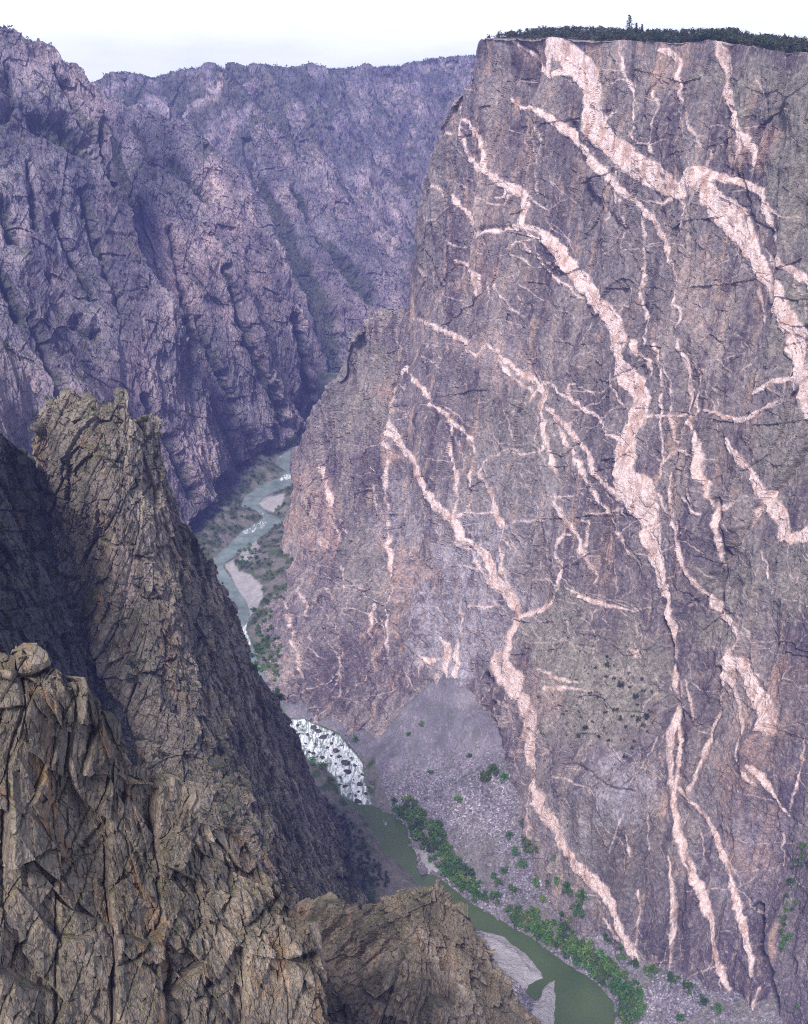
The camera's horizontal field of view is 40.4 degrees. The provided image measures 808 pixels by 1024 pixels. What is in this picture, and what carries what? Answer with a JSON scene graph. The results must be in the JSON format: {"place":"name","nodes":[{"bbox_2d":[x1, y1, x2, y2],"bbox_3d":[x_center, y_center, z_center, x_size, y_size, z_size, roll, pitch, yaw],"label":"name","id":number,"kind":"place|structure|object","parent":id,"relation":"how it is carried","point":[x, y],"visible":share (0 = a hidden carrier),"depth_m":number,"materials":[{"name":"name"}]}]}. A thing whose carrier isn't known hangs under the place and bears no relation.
{"place":"outdoors","nodes":[
{"label":"outdoors","id":0,"kind":"place"},
{"bbox_2d":[0,339,38,455],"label":"shadow slope","id":1,"kind":"structure","parent":0,"point":[19,404],"depth_m":899.47,"materials":[{"name":"stone"}]},
{"bbox_2d":[0,244,107,410],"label":"shadow slope","id":2,"kind":"structure","parent":0,"point":[48,342],"depth_m":1248.73,"materials":[{"name":"stone"}]},
{"bbox_2d":[0,431,137,765],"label":"gully slope","id":3,"kind":"structure","parent":0,"point":[25,535],"depth_m":443.37,"materials":[{"name":"stone"}]},
{"bbox_2d":[0,25,239,530],"bbox_3d":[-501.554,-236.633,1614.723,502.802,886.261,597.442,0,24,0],"label":"peak slope","id":4,"kind":"structure","parent":0,"point":[121,352],"depth_m":1495.99,"materials":[{"name":"grey stone"}]},
{"bbox_2d":[0,643,330,1023],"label":"rock outcrop","id":5,"kind":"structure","parent":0,"point":[83,798],"depth_m":134.69,"materials":[{"name":"stone"}]},
{"bbox_2d":[17,832,537,1023],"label":"crag scrub","id":6,"kind":"object","parent":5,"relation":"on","point":[189,945],"visible":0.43,"depth_m":379.94,"materials":[{"name":"green plant"}]},
{"bbox_2d":[29,387,367,910],"bbox_3d":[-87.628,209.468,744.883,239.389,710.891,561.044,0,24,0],"label":"rock spire","id":7,"kind":"structure","parent":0,"point":[197,717],"depth_m":476.83,"materials":[{"name":"grey stone"}]},
{"bbox_2d":[0,391,367,904],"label":"gully scrub","id":8,"kind":"object","parent":7,"relation":"on","point":[134,664],"visible":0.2,"depth_m":471.42,"materials":[{"name":"green plant"}]},
{"bbox_2d":[275,691,287,706],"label":"bank bush","id":9,"kind":"object","parent":7,"relation":"on","point":[280,696],"visible":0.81,"depth_m":746.94,"materials":[{"name":"green plant"}]},
{"bbox_2d":[96,89,318,454],"bbox_3d":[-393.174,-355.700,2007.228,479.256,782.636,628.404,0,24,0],"label":"fin slope","id":10,"kind":"structure","parent":0,"point":[206,172],"depth_m":1865.70,"materials":[{"name":"stone"}]},
{"bbox_2d":[133,187,305,458],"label":"fin slope","id":11,"kind":"structure","parent":0,"point":[159,217],"depth_m":1775.46,"materials":[{"name":"stone"}]},
{"bbox_2d":[193,349,255,467],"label":"fin slope","id":12,"kind":"structure","parent":0,"point":[227,419],"depth_m":1762.90,"materials":[{"name":"grey stone"}]},
{"bbox_2d":[94,55,476,306],"bbox_3d":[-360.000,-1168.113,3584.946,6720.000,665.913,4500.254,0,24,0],"label":"canyon hills","id":13,"kind":"structure","parent":0,"point":[362,179],"depth_m":2719.79,"materials":[{"name":"stone"}]},
{"bbox_2d":[0,24,475,524],"bbox_3d":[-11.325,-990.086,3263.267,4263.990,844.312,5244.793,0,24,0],"label":"distant forest","id":14,"kind":"object","parent":13,"relation":"on","point":[152,178],"visible":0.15,"depth_m":2408.51,"materials":[{"name":"green plant"}]},
{"bbox_2d":[241,108,407,372],"bbox_3d":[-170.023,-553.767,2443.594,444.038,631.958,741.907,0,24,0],"label":"rock fin slope","id":15,"kind":"structure","parent":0,"point":[331,283],"depth_m":2372.05,"materials":[{"name":"stone"}]},
{"bbox_2d":[0,0,807,81],"label":"sky","id":16,"kind":"structure","parent":0,"point":[152,38],"materials":[{"name":"white"}]},
{"bbox_2d":[213,444,614,1023],"bbox_3d":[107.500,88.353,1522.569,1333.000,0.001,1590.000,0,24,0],"label":"river","id":17,"kind":"structure","parent":0,"point":[581,998],"depth_m":1039.49,"materials":[{"name":"liquid"}]},
{"bbox_2d":[341,760,349,765],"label":"river boulder","id":18,"kind":"object","parent":17,"relation":"in","point":[345,762],"visible":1,"depth_m":1134.18,"materials":[{"name":"stone"}]},
{"bbox_2d":[419,869,426,875],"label":"river boulder","id":19,"kind":"object","parent":17,"relation":"in","point":[423,872],"visible":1,"depth_m":986.61,"materials":[{"name":"stone"}]},
{"bbox_2d":[291,878,540,1023],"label":"brown crag cliff","id":20,"kind":"structure","parent":0,"point":[446,939],"depth_m":382.51,"materials":[{"name":"brown stone"}]},
{"bbox_2d":[192,372,783,1023],"bbox_3d":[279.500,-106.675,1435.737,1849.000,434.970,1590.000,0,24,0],"label":"valley ground","id":21,"kind":"structure","parent":0,"point":[448,712],"depth_m":1058.09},
{"bbox_2d":[192,392,322,664],"bbox_3d":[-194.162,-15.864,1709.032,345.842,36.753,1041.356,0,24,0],"label":"bank scrub","id":22,"kind":"object","parent":21,"relation":"on","point":[234,525],"visible":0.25,"depth_m":1642.39,"materials":[{"name":"green plant"}]},
{"bbox_2d":[308,755,316,765],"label":"riverside bush","id":23,"kind":"object","parent":21,"relation":"on","point":[312,759],"visible":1,"depth_m":1131.71,"materials":[{"name":"green plant"}]},
{"bbox_2d":[317,760,328,769],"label":"riverside bush","id":24,"kind":"object","parent":21,"relation":"on","point":[322,764],"visible":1,"depth_m":1122.15,"materials":[{"name":"green plant"}]},
{"bbox_2d":[401,794,415,803],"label":"riverside tree","id":25,"kind":"object","parent":21,"relation":"on","point":[408,797],"visible":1,"depth_m":1059.65,"materials":[{"name":"green plant"}]},
{"bbox_2d":[405,809,417,820],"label":"riverside tree","id":26,"kind":"object","parent":21,"relation":"on","point":[413,812],"visible":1,"depth_m":1046.43,"materials":[{"name":"green plant"}]},
{"bbox_2d":[412,828,417,840],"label":"riverside tree","id":27,"kind":"object","parent":21,"relation":"on","point":[414,835],"visible":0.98,"depth_m":1022.53,"materials":[{"name":"green plant"}]},
{"bbox_2d":[411,818,423,828],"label":"riverside tree","id":28,"kind":"object","parent":21,"relation":"on","point":[418,822],"visible":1,"depth_m":1032.70,"materials":[{"name":"green plant"}]},
{"bbox_2d":[415,807,428,819],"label":"riverside tree","id":29,"kind":"object","parent":21,"relation":"on","point":[421,812],"visible":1,"depth_m":1038.37,"materials":[{"name":"green plant"}]},
{"bbox_2d":[419,832,430,843],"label":"riverside tree","id":30,"kind":"object","parent":21,"relation":"on","point":[422,836],"visible":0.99,"depth_m":1014.97,"materials":[{"name":"green plant"}]},
{"bbox_2d":[430,835,440,845],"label":"riverside tree","id":31,"kind":"object","parent":21,"relation":"on","point":[433,841],"visible":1,"depth_m":1005.55,"materials":[{"name":"green plant"}]},
{"bbox_2d":[439,867,452,878],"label":"riverside tree","id":32,"kind":"object","parent":21,"relation":"on","point":[443,872],"visible":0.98,"depth_m":977.66,"materials":[{"name":"green plant"}]},
{"bbox_2d":[440,862,452,872],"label":"riverside tree","id":33,"kind":"object","parent":21,"relation":"on","point":[448,868],"visible":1,"depth_m":979.04,"materials":[{"name":"green plant"}]},
{"bbox_2d":[441,842,452,850],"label":"riverside tree","id":34,"kind":"object","parent":21,"relation":"on","point":[447,846],"visible":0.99,"depth_m":997.03,"materials":[{"name":"green plant"}]},
{"bbox_2d":[447,853,461,867],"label":"riverside tree","id":35,"kind":"object","parent":21,"relation":"on","point":[454,859],"visible":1,"depth_m":982.16,"materials":[{"name":"green plant"}]},
{"bbox_2d":[452,875,466,891],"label":"riverside tree","id":36,"kind":"object","parent":21,"relation":"on","point":[457,880],"visible":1,"depth_m":964.20,"materials":[{"name":"green plant"}]},
{"bbox_2d":[461,861,472,875],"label":"riverside tree","id":37,"kind":"object","parent":21,"relation":"on","point":[463,866],"visible":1,"depth_m":972.95,"materials":[{"name":"green plant"}]},
{"bbox_2d":[461,865,474,876],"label":"riverside tree","id":38,"kind":"object","parent":21,"relation":"on","point":[472,872],"visible":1,"depth_m":970.80,"materials":[{"name":"green plant"}]},
{"bbox_2d":[465,877,476,888],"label":"riverside tree","id":39,"kind":"object","parent":21,"relation":"on","point":[469,881],"visible":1,"depth_m":961.86,"materials":[{"name":"green plant"}]},
{"bbox_2d":[465,884,478,894],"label":"riverside tree","id":40,"kind":"object","parent":21,"relation":"on","point":[473,890],"visible":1,"depth_m":957.26,"materials":[{"name":"green plant"}]},
{"bbox_2d":[478,770,490,782],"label":"riverside bush","id":41,"kind":"object","parent":21,"relation":"on","point":[485,776],"visible":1,"depth_m":1035.18,"materials":[{"name":"green plant"}]},
{"bbox_2d":[485,763,498,775],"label":"riverside bush","id":42,"kind":"object","parent":21,"relation":"on","point":[493,767],"visible":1,"depth_m":1037.40,"materials":[{"name":"green plant"}]},
{"bbox_2d":[489,890,502,905],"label":"riverside bush","id":43,"kind":"object","parent":21,"relation":"on","point":[494,894],"visible":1,"depth_m":947.84,"materials":[{"name":"green plant"}]},
{"bbox_2d":[498,771,510,783],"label":"riverside bush","id":44,"kind":"object","parent":21,"relation":"on","point":[504,775],"visible":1,"depth_m":1032.83,"materials":[{"name":"green plant"}]},
{"bbox_2d":[504,904,514,913],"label":"riverside tree","id":45,"kind":"object","parent":21,"relation":"on","point":[507,908],"visible":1,"depth_m":937.67,"materials":[{"name":"green plant"}]},
{"bbox_2d":[507,883,518,893],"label":"riverside bush","id":46,"kind":"object","parent":21,"relation":"on","point":[512,889],"visible":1,"depth_m":950.67,"materials":[{"name":"green plant"}]},
{"bbox_2d":[509,913,518,922],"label":"riverside tree","id":47,"kind":"object","parent":21,"relation":"on","point":[513,916],"visible":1,"depth_m":930.32,"materials":[{"name":"green plant"}]},
{"bbox_2d":[515,919,525,927],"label":"riverside tree","id":48,"kind":"object","parent":21,"relation":"on","point":[520,923],"visible":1,"depth_m":924.90,"materials":[{"name":"green plant"}]},
{"bbox_2d":[515,857,527,868],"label":"riverside bush","id":49,"kind":"object","parent":21,"relation":"on","point":[524,862],"visible":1,"depth_m":967.84,"materials":[{"name":"green plant"}]},
{"bbox_2d":[518,912,528,920],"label":"riverside tree","id":50,"kind":"object","parent":21,"relation":"on","point":[523,916],"visible":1,"depth_m":928.50,"materials":[{"name":"green plant"}]},
{"bbox_2d":[522,840,532,852],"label":"riverside bush","id":51,"kind":"object","parent":21,"relation":"on","point":[526,844],"visible":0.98,"depth_m":970.45,"materials":[{"name":"green plant"}]},
{"bbox_2d":[526,905,540,916],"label":"riverside tree","id":52,"kind":"object","parent":21,"relation":"on","point":[536,909],"visible":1,"depth_m":928.43,"materials":[{"name":"green plant"}]},
{"bbox_2d":[530,911,540,920],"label":"riverside tree","id":53,"kind":"object","parent":21,"relation":"on","point":[536,916],"visible":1,"depth_m":924.20,"materials":[{"name":"green plant"}]},
{"bbox_2d":[531,876,539,886],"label":"riverside bush","id":54,"kind":"object","parent":21,"relation":"on","point":[537,881],"visible":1,"depth_m":950.41,"materials":[{"name":"green plant"}]},
{"bbox_2d":[530,919,543,938],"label":"riverside tree","id":55,"kind":"object","parent":21,"relation":"on","point":[536,928],"visible":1,"depth_m":916.69,"materials":[{"name":"green plant"}]},
{"bbox_2d":[534,930,545,941],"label":"riverside tree","id":56,"kind":"object","parent":21,"relation":"on","point":[536,934],"visible":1,"depth_m":913.45,"materials":[{"name":"green plant"}]},
{"bbox_2d":[544,920,552,932],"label":"riverside tree","id":57,"kind":"object","parent":21,"relation":"on","point":[549,925],"visible":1,"depth_m":914.04,"materials":[{"name":"green plant"}]},
{"bbox_2d":[547,936,557,947],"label":"riverside tree","id":58,"kind":"object","parent":21,"relation":"on","point":[550,941],"visible":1,"depth_m":906.42,"materials":[{"name":"green plant"}]},
{"bbox_2d":[558,938,569,948],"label":"riverside tree","id":59,"kind":"object","parent":21,"relation":"on","point":[561,943],"visible":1,"depth_m":897.44,"materials":[{"name":"green plant"}]},
{"bbox_2d":[559,921,570,933],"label":"riverside tree","id":60,"kind":"object","parent":21,"relation":"on","point":[564,926],"visible":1,"depth_m":909.88,"materials":[{"name":"green plant"}]},
{"bbox_2d":[562,946,570,957],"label":"riverside tree","id":61,"kind":"object","parent":21,"relation":"on","point":[566,954],"visible":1,"depth_m":893.84,"materials":[{"name":"green plant"}]},
{"bbox_2d":[569,898,580,910],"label":"riverside bush","id":62,"kind":"object","parent":21,"relation":"on","point":[573,905],"visible":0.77,"depth_m":903.67,"materials":[{"name":"green plant"}]},
{"bbox_2d":[366,745,784,1023],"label":"talus blocks","id":63,"kind":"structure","parent":21,"relation":"on","point":[772,1011],"depth_m":955.66,"materials":[{"name":"stone"}]},
{"bbox_2d":[570,954,582,967],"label":"riverside tree","id":64,"kind":"object","parent":21,"relation":"on","point":[574,962],"visible":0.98,"depth_m":887.00,"materials":[{"name":"green plant"}]},
{"bbox_2d":[572,908,584,917],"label":"riverside bush","id":65,"kind":"object","parent":21,"relation":"on","point":[581,914],"visible":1,"depth_m":892.28,"materials":[{"name":"green plant"}]},
{"bbox_2d":[573,936,585,949],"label":"riverside tree","id":66,"kind":"object","parent":21,"relation":"on","point":[575,940],"visible":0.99,"depth_m":892.99,"materials":[{"name":"green plant"}]},
{"bbox_2d":[577,946,591,965],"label":"riverside tree","id":67,"kind":"object","parent":21,"relation":"on","point":[583,950],"visible":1,"depth_m":885.17,"materials":[{"name":"green plant"}]},
{"bbox_2d":[582,963,593,974],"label":"riverside tree","id":68,"kind":"object","parent":21,"relation":"on","point":[586,966],"visible":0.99,"depth_m":881.00,"materials":[{"name":"green plant"}]},
{"bbox_2d":[580,949,597,963],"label":"riverside tree","id":69,"kind":"object","parent":21,"relation":"on","point":[585,958],"visible":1,"depth_m":881.89,"materials":[{"name":"green plant"}]},
{"bbox_2d":[585,937,595,950],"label":"riverside tree","id":70,"kind":"object","parent":21,"relation":"on","point":[590,943],"visible":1,"depth_m":887.88,"materials":[{"name":"green plant"}]},
{"bbox_2d":[590,966,599,978],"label":"riverside tree","id":71,"kind":"object","parent":21,"relation":"on","point":[592,974],"visible":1,"depth_m":877.12,"materials":[{"name":"green plant"}]},
{"bbox_2d":[589,959,600,967],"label":"riverside tree","id":72,"kind":"object","parent":21,"relation":"on","point":[594,964],"visible":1,"depth_m":879.56,"materials":[{"name":"green plant"}]},
{"bbox_2d":[594,968,606,983],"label":"riverside tree","id":73,"kind":"object","parent":21,"relation":"on","point":[601,974],"visible":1,"depth_m":870.39,"materials":[{"name":"green plant"}]},
{"bbox_2d":[596,947,609,964],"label":"riverside tree","id":74,"kind":"object","parent":21,"relation":"on","point":[599,952],"visible":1,"depth_m":876.60,"materials":[{"name":"green plant"}]},
{"bbox_2d":[607,959,617,970],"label":"riverside tree","id":75,"kind":"object","parent":21,"relation":"on","point":[613,964],"visible":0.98,"depth_m":870.49,"materials":[{"name":"green plant"}]},
{"bbox_2d":[608,978,620,995],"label":"riverside tree","id":76,"kind":"object","parent":21,"relation":"on","point":[615,992],"visible":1,"depth_m":859.15,"materials":[{"name":"green plant"}]},
{"bbox_2d":[606,966,622,978],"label":"riverside tree","id":77,"kind":"object","parent":21,"relation":"on","point":[613,972],"visible":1,"depth_m":865.47,"materials":[{"name":"green plant"}]},
{"bbox_2d":[616,952,626,959],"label":"riverside bush","id":78,"kind":"object","parent":21,"relation":"on","point":[621,956],"visible":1,"depth_m":873.90,"materials":[{"name":"green plant"}]},
{"bbox_2d":[616,969,629,980],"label":"riverside tree","id":79,"kind":"object","parent":21,"relation":"on","point":[624,971],"visible":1,"depth_m":865.01,"materials":[{"name":"green plant"}]},
{"bbox_2d":[614,1001,632,1020],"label":"riverside tree","id":80,"kind":"object","parent":21,"relation":"on","point":[624,1008],"visible":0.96,"depth_m":838.59,"materials":[{"name":"green plant"}]},
{"bbox_2d":[616,980,632,990],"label":"riverside tree","id":81,"kind":"object","parent":21,"relation":"on","point":[622,982],"visible":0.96,"depth_m":856.90,"materials":[{"name":"green plant"}]},
{"bbox_2d":[618,1009,634,1023],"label":"riverside tree","id":82,"kind":"object","parent":21,"relation":"on","point":[621,1014],"visible":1,"depth_m":832.35,"materials":[{"name":"green plant"}]},
{"bbox_2d":[617,982,635,996],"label":"riverside tree","id":83,"kind":"object","parent":21,"relation":"on","point":[624,991],"visible":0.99,"depth_m":851.86,"materials":[{"name":"green plant"}]},
{"bbox_2d":[620,985,633,998],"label":"riverside tree","id":84,"kind":"object","parent":21,"relation":"on","point":[629,990],"visible":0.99,"depth_m":850.85,"materials":[{"name":"green plant"}]},
{"bbox_2d":[627,956,639,967],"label":"riverside bush","id":85,"kind":"object","parent":21,"relation":"on","point":[635,961],"visible":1,"depth_m":868.20,"materials":[{"name":"green plant"}]},
{"bbox_2d":[632,985,644,996],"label":"riverside tree","id":86,"kind":"object","parent":21,"relation":"on","point":[640,991],"visible":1,"depth_m":850.25,"materials":[{"name":"green plant"}]},
{"bbox_2d":[633,1000,647,1013],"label":"riverside tree","id":87,"kind":"object","parent":21,"relation":"on","point":[640,1006],"visible":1,"depth_m":839.95,"materials":[{"name":"green plant"}]},
{"bbox_2d":[643,965,652,978],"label":"riverside bush","id":88,"kind":"object","parent":21,"relation":"on","point":[645,968],"visible":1,"depth_m":860.28,"materials":[{"name":"green plant"}]},
{"bbox_2d":[650,964,661,974],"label":"riverside bush","id":89,"kind":"object","parent":21,"relation":"on","point":[653,968],"visible":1,"depth_m":859.43,"materials":[{"name":"green plant"}]},
{"bbox_2d":[667,971,681,983],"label":"riverside bush","id":90,"kind":"object","parent":21,"relation":"on","point":[671,977],"visible":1,"depth_m":849.57,"materials":[{"name":"green plant"}]},
{"bbox_2d":[675,1014,685,1022],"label":"riverside bush","id":91,"kind":"object","parent":21,"relation":"on","point":[680,1017],"visible":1,"depth_m":824.97,"materials":[{"name":"green plant"}]},
{"bbox_2d":[681,979,695,995],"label":"riverside bush","id":92,"kind":"object","parent":21,"relation":"on","point":[689,985],"visible":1,"depth_m":841.51,"materials":[{"name":"green plant"}]},
{"bbox_2d":[697,993,709,1005],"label":"riverside bush","id":93,"kind":"object","parent":21,"relation":"on","point":[704,1000],"visible":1,"depth_m":827.94,"materials":[{"name":"green plant"}]},
{"bbox_2d":[711,1002,722,1015],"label":"riverside bush","id":94,"kind":"object","parent":21,"relation":"on","point":[718,1008],"visible":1,"depth_m":818.35,"materials":[{"name":"green plant"}]},
{"bbox_2d":[259,30,807,1023],"bbox_3d":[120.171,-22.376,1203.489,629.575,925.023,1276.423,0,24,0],"label":"cliff face","id":95,"kind":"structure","parent":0,"point":[639,252],"depth_m":878.06},
{"bbox_2d":[265,37,807,910],"bbox_3d":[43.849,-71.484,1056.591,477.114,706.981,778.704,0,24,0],"label":"cliff scrub","id":96,"kind":"object","parent":95,"relation":"on","point":[497,549],"visible":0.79,"depth_m":944.65,"materials":[{"name":"green plant"}]},
{"bbox_2d":[561,880,570,891],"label":"riverside bush","id":97,"kind":"object","parent":95,"relation":"on","point":[565,883],"visible":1,"depth_m":909.14,"materials":[{"name":"green plant"}]},
{"bbox_2d":[565,887,573,897],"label":"riverside bush","id":98,"kind":"object","parent":95,"relation":"on","point":[567,890],"visible":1,"depth_m":905.40,"materials":[{"name":"green plant"}]},
{"bbox_2d":[575,887,591,906],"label":"riverside bush","id":99,"kind":"object","parent":95,"relation":"on","point":[578,894],"visible":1,"depth_m":892.75,"materials":[{"name":"green plant"}]},
{"bbox_2d":[624,15,633,32],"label":"pine tree","id":100,"kind":"object","parent":95,"relation":"on","point":[628,21],"visible":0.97,"depth_m":872.96,"materials":[{"name":"green plant"}]},
{"bbox_2d":[487,25,807,52],"bbox_3d":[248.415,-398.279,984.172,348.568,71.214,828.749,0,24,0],"label":"rim woodland","id":101,"kind":"object","parent":95,"relation":"on","point":[779,41],"visible":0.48,"depth_m":919.44,"materials":[{"name":"green plant"}]},
{"bbox_2d":[653,33,661,41],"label":"juniper","id":102,"kind":"object","parent":95,"relation":"on","point":[656,37],"visible":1,"depth_m":816.80,"materials":[{"name":"green plant"}]},
{"bbox_2d":[751,34,760,44],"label":"juniper","id":103,"kind":"object","parent":95,"relation":"on","point":[755,39],"visible":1,"depth_m":736.08,"materials":[{"name":"green plant"}]},
{"bbox_2d":[767,38,776,49],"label":"juniper","id":104,"kind":"object","parent":95,"relation":"on","point":[770,42],"visible":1,"depth_m":723.78,"materials":[{"name":"green plant"}]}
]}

